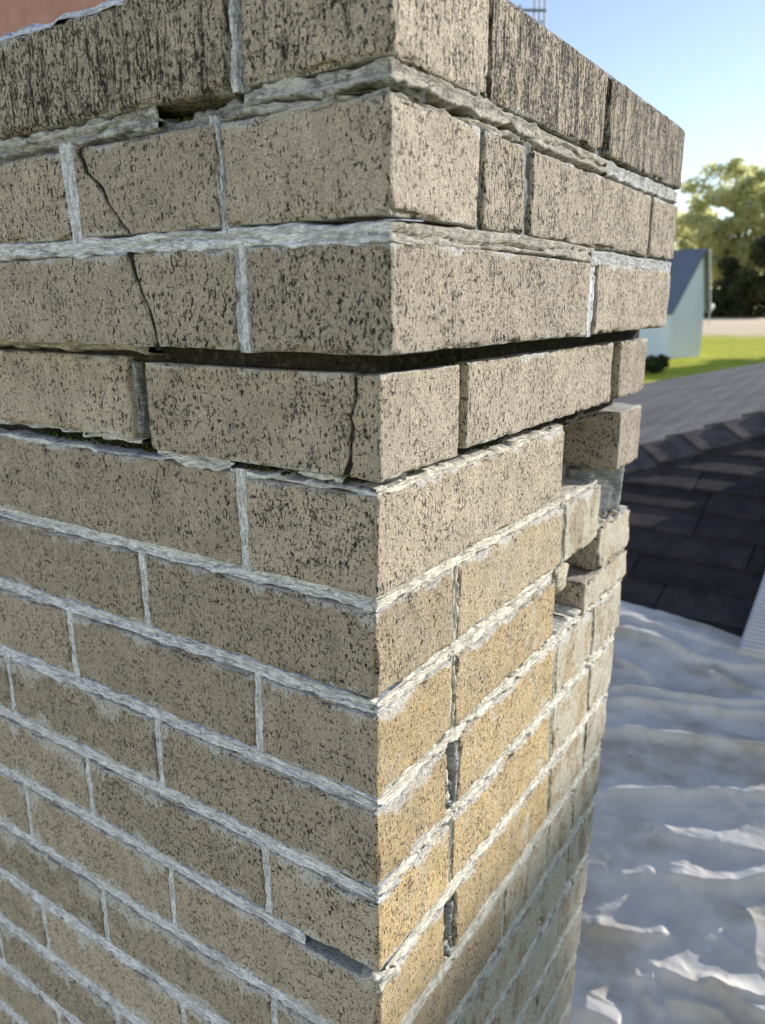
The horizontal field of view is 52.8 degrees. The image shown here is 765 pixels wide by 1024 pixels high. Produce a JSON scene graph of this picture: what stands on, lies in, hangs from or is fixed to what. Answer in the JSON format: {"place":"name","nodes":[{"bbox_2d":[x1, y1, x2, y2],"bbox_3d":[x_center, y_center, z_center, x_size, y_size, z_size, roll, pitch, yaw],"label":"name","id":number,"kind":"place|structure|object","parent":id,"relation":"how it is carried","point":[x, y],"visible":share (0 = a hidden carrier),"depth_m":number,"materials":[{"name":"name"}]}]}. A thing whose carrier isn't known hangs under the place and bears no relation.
{"place":"outdoors","nodes":[
{"label":"outdoors","id":0,"kind":"place"},
{"bbox_2d":[509,0,764,287],"label":"sky","id":1,"kind":"structure","parent":0,"point":[700,64],"materials":[{"name":"blue"}]},
{"bbox_2d":[644,305,764,382],"bbox_3d":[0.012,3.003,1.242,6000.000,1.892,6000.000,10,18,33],"label":"ground","id":2,"kind":"structure","parent":0,"point":[727,343],"depth_m":58.14,"materials":[{"name":"green plant"}]},
{"bbox_2d":[518,0,545,25],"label":"antenna mast","id":3,"kind":"object","parent":2,"relation":"on","point":[534,10],"visible":0.05,"depth_m":13.22,"materials":[{"name":"metal"}]},
{"bbox_2d":[645,354,670,372],"bbox_3d":[16.325,-8.983,46.442,1.831,1.197,2.154,10,18,33],"label":"spiky shrub","id":4,"kind":"object","parent":2,"relation":"on","point":[658,364],"visible":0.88,"depth_m":46.02,"materials":[{"name":"green plant"}]},
{"bbox_2d":[639,248,710,357],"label":"gabled house","id":5,"kind":"structure","parent":2,"relation":"on","point":[679,335],"depth_m":53.18,"materials":[{"name":"blue paint"}]},
{"bbox_2d":[613,362,764,636],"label":"shingled roof","id":6,"kind":"structure","parent":2,"relation":"on","point":[693,492],"depth_m":2.68,"materials":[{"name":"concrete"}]},
{"bbox_2d":[0,0,684,1023],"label":"brick chimney","id":7,"kind":"object","parent":6,"relation":"on","point":[322,348],"visible":1,"depth_m":0.52,"materials":[{"name":"brick"}]},
{"bbox_2d":[569,600,764,1023],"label":"drop cloth","id":8,"kind":"object","parent":6,"relation":"on","point":[672,930],"visible":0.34,"depth_m":1.60,"materials":[{"name":"fabric"}]},
{"bbox_2d":[738,574,764,657],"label":"ribbed board","id":9,"kind":"object","parent":6,"relation":"on","point":[752,642],"visible":0.99,"depth_m":2.02,"materials":[{"name":"metal"}]},
{"bbox_2d":[674,210,715,288],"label":"broad tree","id":10,"kind":"object","parent":2,"relation":"on","point":[683,243],"visible":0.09,"depth_m":138.42,"materials":[{"name":"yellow plant"}]},
{"bbox_2d":[708,303,713,323],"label":"yard lamp","id":11,"kind":"object","parent":2,"relation":"on","point":[712,306],"visible":0.45,"depth_m":82.05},
{"bbox_2d":[675,155,764,283],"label":"broad tree","id":12,"kind":"object","parent":2,"relation":"on","point":[742,200],"visible":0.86,"depth_m":124.54,"materials":[{"name":"green plant"}]},
{"bbox_2d":[706,279,763,317],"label":"dark tree","id":13,"kind":"object","parent":2,"relation":"on","point":[719,310],"visible":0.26,"depth_m":117.74,"materials":[{"name":"green plant"}]},
{"bbox_2d":[711,234,764,317],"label":"dark tree","id":14,"kind":"object","parent":2,"relation":"on","point":[744,293],"visible":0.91,"depth_m":114.52,"materials":[{"name":"green plant"}]}
]}

